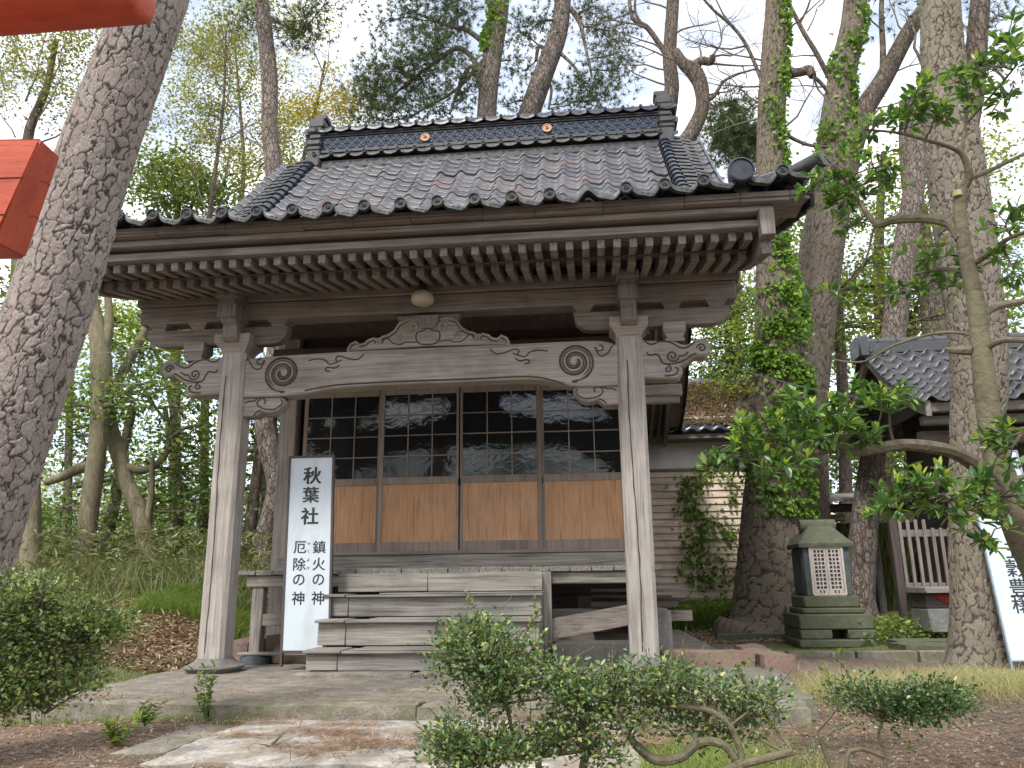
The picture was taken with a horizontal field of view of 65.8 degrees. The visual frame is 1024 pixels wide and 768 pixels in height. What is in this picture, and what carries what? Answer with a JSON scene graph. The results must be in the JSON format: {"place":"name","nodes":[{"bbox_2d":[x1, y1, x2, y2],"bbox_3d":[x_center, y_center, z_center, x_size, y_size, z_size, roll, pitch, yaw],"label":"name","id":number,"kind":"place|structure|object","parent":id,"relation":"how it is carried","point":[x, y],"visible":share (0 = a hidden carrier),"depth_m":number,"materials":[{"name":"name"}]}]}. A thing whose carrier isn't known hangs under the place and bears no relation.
{"place":"outdoors","nodes":[
{"label":"outdoors","id":0,"kind":"place"},
{"bbox_2d":[0,0,155,258],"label":"torii gate","id":1,"kind":"structure","parent":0,"point":[27,168],"depth_m":2.00,"materials":[{"name":"paint"}]},
{"bbox_2d":[8,641,178,703],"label":"short grass","id":2,"kind":"structure","parent":0,"point":[120,676],"depth_m":7.42,"materials":[{"name":"green plant"}]},
{"bbox_2d":[140,720,644,767],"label":"path","id":3,"kind":"structure","parent":0,"point":[214,751],"depth_m":4.00,"materials":[{"name":"grey concrete"}]},
{"bbox_2d":[252,727,291,747],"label":"fallen twig","id":4,"kind":"object","parent":3,"relation":"on","point":[274,742],"visible":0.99,"depth_m":4.11,"materials":[{"name":"beige wood"}]},
{"bbox_2d":[0,589,1023,767],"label":"ground","id":5,"kind":"structure","parent":0,"point":[807,661],"depth_m":4.60,"materials":[{"name":"brown soil"}]},
{"bbox_2d":[0,264,44,587],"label":"evergreen tree","id":6,"kind":"object","parent":5,"relation":"on","point":[35,519],"visible":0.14,"depth_m":12.18,"materials":[{"name":"green plant"}]},
{"bbox_2d":[0,553,163,727],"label":"clipped shrub","id":7,"kind":"object","parent":5,"relation":"on","point":[39,634],"visible":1,"depth_m":3.07,"materials":[{"name":"green plant"}]},
{"bbox_2d":[0,0,189,596],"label":"pine tree","id":8,"kind":"object","parent":5,"relation":"on","point":[47,309],"visible":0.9,"depth_m":4.25,"materials":[{"name":"brown plant"}]},
{"bbox_2d":[0,28,194,565],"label":"spring tree","id":9,"kind":"object","parent":5,"relation":"on","point":[49,75],"visible":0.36,"depth_m":16.32,"materials":[{"name":"green plant"}]},
{"bbox_2d":[41,470,198,563],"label":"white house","id":10,"kind":"structure","parent":5,"relation":"on","point":[49,489],"depth_m":43.56,"materials":[{"name":"white paint"}]},
{"bbox_2d":[41,406,199,566],"bbox_3d":[-8.025,2.444,15.766,4.464,4.034,3.056,3,-15,-13],"label":"evergreen tree","id":11,"kind":"object","parent":5,"relation":"on","point":[113,501],"visible":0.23,"depth_m":15.60,"materials":[{"name":"green plant"}]},
{"bbox_2d":[96,708,147,746],"bbox_3d":[-2.139,1.896,4.350,0.218,0.214,0.207,-10,-17,32],"label":"weed","id":12,"kind":"object","parent":5,"relation":"on","point":[110,731],"visible":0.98,"depth_m":4.34,"materials":[{"name":"green plant"}]},
{"bbox_2d":[41,297,218,590],"bbox_3d":[-7.280,0.666,14.120,4.307,6.694,2.960,-8,-16,27],"label":"evergreen tree","id":13,"kind":"object","parent":5,"relation":"on","point":[93,463],"visible":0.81,"depth_m":13.77,"materials":[{"name":"green plant"}]},
{"bbox_2d":[11,517,272,613],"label":"bamboo grass","id":14,"kind":"structure","parent":5,"relation":"on","point":[121,575],"depth_m":12.19,"materials":[{"name":"green plant"}]},
{"bbox_2d":[41,302,251,562],"bbox_3d":[-9.281,1.218,18.088,8.308,7.641,3.893,-2,-14,6],"label":"maple tree","id":15,"kind":"object","parent":5,"relation":"on","point":[78,485],"visible":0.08,"depth_m":17.99,"materials":[{"name":"green plant"}]},
{"bbox_2d":[51,599,246,674],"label":"leaf litter","id":16,"kind":"object","parent":5,"relation":"on","point":[138,651],"visible":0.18,"depth_m":8.84,"materials":[{"name":"brown plant"}]},
{"bbox_2d":[136,699,169,726],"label":"weed","id":17,"kind":"object","parent":5,"relation":"on","point":[145,718],"visible":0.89,"depth_m":4.76,"materials":[{"name":"green plant"}]},
{"bbox_2d":[49,326,260,584],"bbox_3d":[-6.584,1.174,14.924,3.998,6.023,3.004,-14,-20,43],"label":"evergreen tree","id":18,"kind":"object","parent":5,"relation":"on","point":[140,510],"visible":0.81,"depth_m":14.11,"materials":[{"name":"green plant"}]},
{"bbox_2d":[60,296,251,564],"bbox_3d":[-7.305,1.154,15.533,4.705,6.361,2.773,-2,-14,6],"label":"maple tree","id":19,"kind":"object","parent":5,"relation":"on","point":[130,315],"visible":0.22,"depth_m":15.73,"materials":[{"name":"green plant"}]},
{"bbox_2d":[102,725,235,767],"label":"path slab","id":20,"kind":"structure","parent":5,"relation":"on","point":[161,746],"depth_m":4.35,"materials":[{"name":"stone"}]},
{"bbox_2d":[146,707,690,761],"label":"pine needles","id":21,"kind":"object","parent":20,"relation":"on","point":[375,740],"visible":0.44,"depth_m":4.29,"materials":[{"name":"brown plant"}]},
{"bbox_2d":[94,580,267,637],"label":"green grass","id":22,"kind":"structure","parent":5,"relation":"on","point":[174,598],"depth_m":10.65,"materials":[{"name":"green plant"}]},
{"bbox_2d":[122,126,253,559],"bbox_3d":[-7.899,-0.723,18.474,4.648,11.512,3.763,-2,-14,6],"label":"evergreen tree","id":23,"kind":"object","parent":5,"relation":"on","point":[186,190],"visible":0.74,"depth_m":19.18,"materials":[{"name":"green plant"}]},
{"bbox_2d":[188,660,218,718],"bbox_3d":[-2.010,1.980,5.135,0.200,0.360,0.167,6,-16,-23],"label":"weed","id":24,"kind":"object","parent":5,"relation":"on","point":[208,696],"visible":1,"depth_m":5.12,"materials":[{"name":"green plant"}]},
{"bbox_2d":[133,0,307,561],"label":"spring tree","id":25,"kind":"object","parent":5,"relation":"on","point":[222,110],"visible":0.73,"depth_m":18.35,"materials":[{"name":"green plant"}]},
{"bbox_2d":[196,349,279,564],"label":"evergreen tree","id":26,"kind":"object","parent":5,"relation":"on","point":[252,518],"visible":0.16,"depth_m":14.84,"materials":[{"name":"plant"}]},
{"bbox_2d":[158,0,331,531],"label":"spring tree","id":27,"kind":"object","parent":5,"relation":"on","point":[240,119],"visible":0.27,"depth_m":21.77,"materials":[{"name":"green plant"}]},
{"bbox_2d":[247,445,266,514],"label":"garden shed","id":28,"kind":"structure","parent":5,"relation":"on","point":[263,479],"depth_m":16.68,"materials":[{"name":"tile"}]},
{"bbox_2d":[213,0,366,591],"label":"pine tree","id":29,"kind":"object","parent":5,"relation":"on","point":[266,435],"visible":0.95,"depth_m":15.67,"materials":[{"name":"brown plant"}]},
{"bbox_2d":[215,0,385,199],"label":"spring tree","id":30,"kind":"object","parent":5,"relation":"on","point":[315,103],"visible":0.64,"depth_m":19.66,"materials":[{"name":"green plant"}]},
{"bbox_2d":[1,713,813,728],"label":"short grass","id":31,"kind":"structure","parent":5,"relation":"on","point":[68,721],"depth_m":5.15,"materials":[{"name":"green plant"}]},
{"bbox_2d":[17,629,818,728],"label":"shrine platform","id":32,"kind":"structure","parent":5,"relation":"on","point":[406,709],"depth_m":5.35,"materials":[{"name":"stone"}]},
{"bbox_2d":[279,455,334,666],"bbox_3d":[-1.971,1.667,7.671,0.633,2.015,0.362,-2,-14,6],"label":"signboard","id":33,"kind":"object","parent":32,"relation":"on","point":[308,564],"visible":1,"depth_m":7.68},
{"bbox_2d":[65,671,785,704],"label":"pine needles","id":34,"kind":"object","parent":32,"relation":"on","point":[261,698],"visible":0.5,"depth_m":5.42,"materials":[{"name":"brown plant"}]},
{"bbox_2d":[99,90,827,678],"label":"shrine building","id":35,"kind":"structure","parent":32,"relation":"on","point":[497,414],"depth_m":7.76,"materials":[{"name":"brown wood"}]},
{"bbox_2d":[80,346,153,355],"bbox_3d":[-4.870,-0.434,9.801,3.600,0.518,0.009,-12,-18,38],"label":"cable","id":36,"kind":"object","parent":35,"relation":"attached to","point":[118,351],"visible":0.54,"depth_m":9.79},
{"bbox_2d":[302,390,381,552],"bbox_3d":[-2.029,1.025,9.408,0.972,1.922,0.032,-2,-14,6],"label":"sliding door","id":37,"kind":"structure","parent":35,"relation":"in","point":[346,426],"depth_m":9.45,"materials":[{"name":"brown wood"}]},
{"bbox_2d":[377,387,459,551],"bbox_3d":[-1.083,0.982,9.282,0.968,1.922,0.034,-2,-14,6],"label":"sliding door","id":38,"kind":"structure","parent":35,"relation":"in","point":[419,489],"depth_m":9.27,"materials":[{"name":"brown wood"}]},
{"bbox_2d":[411,279,433,306],"bbox_3d":[-0.863,-0.896,7.647,0.223,0.290,0.223,-2,-14,6],"label":"porch lamp","id":39,"kind":"object","parent":35,"relation":"attached to","point":[422,296],"visible":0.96,"depth_m":7.56,"materials":[{"name":"beige glass"}]},
{"bbox_2d":[458,384,542,550],"bbox_3d":[-0.142,0.948,9.191,0.968,1.922,0.034,-2,-14,6],"label":"sliding door","id":40,"kind":"structure","parent":35,"relation":"in","point":[500,467],"depth_m":9.18,"materials":[{"name":"brown wood"}]},
{"bbox_2d":[540,385,624,548],"bbox_3d":[0.812,0.922,9.132,0.972,1.922,0.033,-2,-14,6],"label":"sliding door","id":41,"kind":"structure","parent":35,"relation":"in","point":[582,505],"depth_m":9.10,"materials":[{"name":"brown wood"}]},
{"bbox_2d":[591,589,692,631],"bbox_3d":[1.337,2.333,8.192,1.026,0.424,0.690,-2,-14,6],"label":"plank pile","id":42,"kind":"object","parent":35,"relation":"on","point":[662,601],"visible":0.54,"depth_m":8.06,"materials":[{"name":"grey wood"}]},
{"bbox_2d":[707,358,858,397],"bbox_3d":[3.763,-0.032,9.923,0.011,0.482,6.069,-14,-19,42],"label":"cable","id":43,"kind":"object","parent":35,"relation":"attached to","point":[771,378],"visible":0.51,"depth_m":8.99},
{"bbox_2d":[526,564,539,668],"bbox_3d":[0.168,1.881,6.335,0.123,0.859,0.164,-2,-14,6],"label":"weed","id":44,"kind":"object","parent":32,"relation":"on","point":[535,626],"visible":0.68,"depth_m":6.34,"materials":[{"name":"green plant"}]},
{"bbox_2d":[657,607,672,653],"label":"stone pier","id":45,"kind":"structure","parent":32,"relation":"on","point":[665,628],"depth_m":7.26,"materials":[{"name":"grey stone"}]},
{"bbox_2d":[324,0,559,125],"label":"pine tree","id":46,"kind":"object","parent":5,"relation":"on","point":[484,72],"visible":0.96,"depth_m":19.48,"materials":[{"name":"green plant"}]},
{"bbox_2d":[478,0,514,52],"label":"ivy vine","id":47,"kind":"object","parent":46,"relation":"attached to","point":[484,34],"visible":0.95,"depth_m":19.55,"materials":[{"name":"green plant"}]},
{"bbox_2d":[0,705,1023,767],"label":"pebbles","id":48,"kind":"object","parent":5,"relation":"on","point":[95,732],"visible":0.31,"depth_m":4.53,"materials":[{"name":"stone"}]},
{"bbox_2d":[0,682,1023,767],"bbox_3d":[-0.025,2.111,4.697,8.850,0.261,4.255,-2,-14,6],"label":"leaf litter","id":49,"kind":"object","parent":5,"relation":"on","point":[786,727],"visible":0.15,"depth_m":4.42,"materials":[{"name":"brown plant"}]},
{"bbox_2d":[41,298,1023,564],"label":"distant wood","id":50,"kind":"object","parent":5,"relation":"on","point":[831,486],"visible":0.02,"depth_m":27.57,"materials":[{"name":"green plant"}]},
{"bbox_2d":[496,0,649,115],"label":"pine tree","id":51,"kind":"object","parent":5,"relation":"on","point":[547,61],"visible":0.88,"depth_m":20.41,"materials":[{"name":"green plant"}]},
{"bbox_2d":[407,590,797,767],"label":"clipped shrub","id":52,"kind":"object","parent":5,"relation":"on","point":[466,749],"visible":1,"depth_m":2.85,"materials":[{"name":"green plant"}]},
{"bbox_2d":[560,0,742,108],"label":"deciduous tree","id":53,"kind":"object","parent":5,"relation":"on","point":[671,81],"visible":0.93,"depth_m":18.59,"materials":[{"name":"brown plant"}]},
{"bbox_2d":[552,376,752,613],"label":"annex building","id":54,"kind":"structure","parent":5,"relation":"on","point":[677,455],"depth_m":16.47,"materials":[{"name":"beige wood"}]},
{"bbox_2d":[666,466,740,596],"bbox_3d":[4.054,2.989,16.317,1.643,2.912,0.242,-2,-14,6],"label":"ivy vine","id":55,"kind":"object","parent":54,"relation":"attached to","point":[688,498],"visible":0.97,"depth_m":16.29,"materials":[{"name":"green plant"}]},
{"bbox_2d":[683,378,752,425],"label":"leaf litter","id":56,"kind":"object","parent":54,"relation":"on","point":[717,414],"visible":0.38,"depth_m":18.00,"materials":[{"name":"brown plant"}]},
{"bbox_2d":[661,595,732,631],"bbox_3d":[3.530,4.180,14.281,2.902,0.735,2.517,-2,-14,6],"label":"green ground cover","id":57,"kind":"object","parent":5,"relation":"on","point":[707,613],"visible":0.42,"depth_m":13.79,"materials":[{"name":"green plant"}]},
{"bbox_2d":[592,0,826,140],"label":"deciduous tree","id":58,"kind":"object","parent":5,"relation":"on","point":[693,128],"visible":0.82,"depth_m":17.44,"materials":[{"name":"brown plant"}]},
{"bbox_2d":[660,643,798,682],"bbox_3d":[1.976,2.688,7.614,1.160,0.336,1.518,-2,-14,6],"label":"edging stone","id":59,"kind":"object","parent":5,"relation":"on","point":[762,656],"visible":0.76,"depth_m":7.05,"materials":[{"name":"stone"}]},
{"bbox_2d":[682,628,785,643],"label":"leaf litter","id":60,"kind":"object","parent":5,"relation":"on","point":[701,636],"visible":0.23,"depth_m":11.60,"materials":[{"name":"brown plant"}]},
{"bbox_2d":[690,81,807,370],"bbox_3d":[7.719,-1.758,24.948,3.761,17.520,2.875,4,-15,-17],"label":"pine","id":61,"kind":"object","parent":5,"relation":"on","point":[741,134],"visible":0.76,"depth_m":26.27,"materials":[{"name":"green plant"}]},
{"bbox_2d":[715,633,784,640],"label":"stone slab","id":62,"kind":"structure","parent":5,"relation":"on","point":[733,636],"depth_m":11.70,"materials":[{"name":"grey stone"}]},
{"bbox_2d":[552,723,949,767],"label":"short grass","id":63,"kind":"structure","parent":5,"relation":"on","point":[707,759],"depth_m":3.73,"materials":[{"name":"green plant"}]},
{"bbox_2d":[633,0,884,634],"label":"ivy covered tree","id":64,"kind":"object","parent":5,"relation":"on","point":[764,590],"visible":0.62,"depth_m":13.45,"materials":[{"name":"brown plant"}]},
{"bbox_2d":[739,281,820,520],"bbox_3d":[4.619,0.295,13.688,1.556,4.139,1.208,-2,-14,6],"label":"ivy vine","id":65,"kind":"object","parent":64,"relation":"attached to","point":[807,377],"visible":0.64,"depth_m":13.44,"materials":[{"name":"green plant"}]},
{"bbox_2d":[756,0,805,287],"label":"ivy vine","id":66,"kind":"object","parent":64,"relation":"attached to","point":[787,152],"visible":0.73,"depth_m":14.80,"materials":[{"name":"green plant"}]},
{"bbox_2d":[689,268,855,387],"bbox_3d":[7.138,1.295,22.083,6.778,10.133,4.170,4,-15,-17],"label":"evergreen tree","id":67,"kind":"object","parent":5,"relation":"on","point":[729,352],"visible":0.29,"depth_m":21.96,"materials":[{"name":"green plant"}]},
{"bbox_2d":[786,650,854,657],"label":"kerb block","id":68,"kind":"structure","parent":5,"relation":"on","point":[847,654],"depth_m":8.61,"materials":[{"name":"stone"}]},
{"bbox_2d":[739,0,919,519],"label":"forked tree","id":69,"kind":"object","parent":5,"relation":"on","point":[820,255],"visible":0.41,"depth_m":16.97,"materials":[{"name":"brown plant"}]},
{"bbox_2d":[812,0,872,166],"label":"ivy vine","id":70,"kind":"object","parent":69,"relation":"attached to","point":[856,77],"visible":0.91,"depth_m":17.59,"materials":[{"name":"green plant"}]},
{"bbox_2d":[782,519,879,647],"bbox_3d":[4.317,2.744,10.998,1.011,1.699,1.011,-2,-14,6],"label":"stone lantern","id":71,"kind":"object","parent":5,"relation":"on","point":[826,610],"visible":1,"depth_m":10.68,"materials":[{"name":"stone"}]},
{"bbox_2d":[811,549,829,592],"bbox_3d":[4.179,2.534,10.726,0.188,0.584,0.016,-2,-14,6],"label":"lattice door","id":72,"kind":"structure","parent":71,"relation":"in","point":[820,590],"depth_m":10.72,"materials":[{"name":"white paint"}]},
{"bbox_2d":[825,549,844,592],"bbox_3d":[4.372,2.527,10.707,0.188,0.584,0.016,-2,-14,6],"label":"lattice door","id":73,"kind":"structure","parent":71,"relation":"in","point":[834,590],"depth_m":10.70,"materials":[{"name":"white paint"}]},
{"bbox_2d":[817,647,846,710],"bbox_3d":[1.917,1.747,4.693,0.130,0.362,0.171,7,-16,-27],"label":"weed","id":74,"kind":"object","parent":5,"relation":"on","point":[840,651],"visible":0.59,"depth_m":4.70,"materials":[{"name":"green plant"}]},
{"bbox_2d":[689,99,1023,522],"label":"maple tree","id":75,"kind":"object","parent":5,"relation":"on","point":[841,338],"visible":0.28,"depth_m":18.28,"materials":[{"name":"green plant"}]},
{"bbox_2d":[694,6,1023,581],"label":"glossy leaved tree","id":76,"kind":"object","parent":5,"relation":"on","point":[996,484],"visible":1,"depth_m":3.84,"materials":[{"name":"green plant"}]},
{"bbox_2d":[828,492,915,611],"bbox_3d":[7.561,3.310,15.411,3.726,2.484,0.800,-2,-14,6],"label":"roofed fence","id":77,"kind":"object","parent":5,"relation":"on","point":[881,596],"visible":0.06,"depth_m":15.51,"materials":[{"name":"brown wood"}]},
{"bbox_2d":[727,85,1023,522],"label":"maple tree","id":78,"kind":"object","parent":5,"relation":"on","point":[886,478],"visible":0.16,"depth_m":20.75,"materials":[{"name":"green plant"}]},
{"bbox_2d":[745,242,1023,521],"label":"evergreen tree","id":79,"kind":"object","parent":5,"relation":"on","point":[913,328],"visible":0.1,"depth_m":21.92,"materials":[{"name":"green plant"}]},
{"bbox_2d":[855,650,917,661],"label":"kerb block","id":80,"kind":"structure","parent":5,"relation":"on","point":[902,655],"depth_m":8.54,"materials":[{"name":"stone"}]},
{"bbox_2d":[809,652,994,767],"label":"shrub","id":81,"kind":"object","parent":5,"relation":"on","point":[906,702],"visible":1,"depth_m":3.33,"materials":[{"name":"green plant"}]},
{"bbox_2d":[859,612,947,642],"bbox_3d":[5.753,3.404,11.007,2.347,0.479,1.933,-2,-14,6],"label":"green ground cover","id":82,"kind":"object","parent":5,"relation":"on","point":[896,627],"visible":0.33,"depth_m":10.49,"materials":[{"name":"green plant"}]},
{"bbox_2d":[785,658,1023,713],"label":"dry grass","id":83,"kind":"structure","parent":5,"relation":"on","point":[990,678],"depth_m":6.33,"materials":[{"name":"beige plant"}]},
{"bbox_2d":[887,642,946,651],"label":"stone slab","id":84,"kind":"structure","parent":5,"relation":"on","point":[915,646],"depth_m":9.21,"materials":[{"name":"grey stone"}]},
{"bbox_2d":[887,638,946,642],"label":"stone slab","id":85,"kind":"structure","parent":5,"relation":"on","point":[891,640],"depth_m":9.93,"materials":[{"name":"grey stone"}]},
{"bbox_2d":[887,518,948,637],"bbox_3d":[5.935,2.698,11.071,1.100,1.647,0.120,-2,-14,6],"label":"picket fence","id":86,"kind":"object","parent":5,"relation":"on","point":[896,534],"visible":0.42,"depth_m":11.14,"materials":[{"name":"grey wood"}]},
{"bbox_2d":[899,98,946,335],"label":"pine tree","id":87,"kind":"object","parent":5,"relation":"on","point":[933,301],"visible":0.12,"depth_m":19.41,"materials":[{"name":"brown plant"}]},
{"bbox_2d":[825,0,1023,619],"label":"pine tree","id":88,"kind":"object","parent":5,"relation":"on","point":[863,535],"visible":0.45,"depth_m":15.50,"materials":[{"name":"brown plant"}]},
{"bbox_2d":[905,586,949,632],"bbox_3d":[5.771,2.971,10.448,0.796,0.574,0.700,-2,-14,6],"label":"offering table","id":89,"kind":"object","parent":5,"relation":"on","point":[930,608],"visible":0.46,"depth_m":10.29,"materials":[{"name":"grey stone"}]},
{"bbox_2d":[835,332,1023,582],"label":"shrine","id":90,"kind":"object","parent":5,"relation":"on","point":[922,364],"visible":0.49,"depth_m":12.89,"materials":[{"name":"tile"}]},
{"bbox_2d":[917,650,944,662],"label":"kerb block","id":91,"kind":"structure","parent":5,"relation":"on","point":[929,656],"depth_m":8.49,"materials":[{"name":"stone"}]},
{"bbox_2d":[917,0,1017,666],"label":"pine tree","id":92,"kind":"object","parent":5,"relation":"on","point":[975,635],"visible":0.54,"depth_m":8.75,"materials":[{"name":"brown plant"}]},
{"bbox_2d":[976,450,1023,669],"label":"signboard","id":93,"kind":"object","parent":5,"relation":"on","point":[1006,581],"visible":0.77,"depth_m":7.69,"materials":[{"name":"white wood"}]},
{"bbox_2d":[0,0,1023,553],"label":"sky","id":94,"kind":"structure","parent":0,"point":[753,25],"materials":[{"name":"white"}]},
{"bbox_2d":[768,646,901,652],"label":"short grass","id":95,"kind":"structure","parent":0,"point":[827,649],"depth_m":9.26,"materials":[{"name":"green plant"}]},
{"bbox_2d":[835,501,920,610],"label":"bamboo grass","id":96,"kind":"structure","parent":0,"point":[888,576],"depth_m":15.49,"materials":[{"name":"green plant"}]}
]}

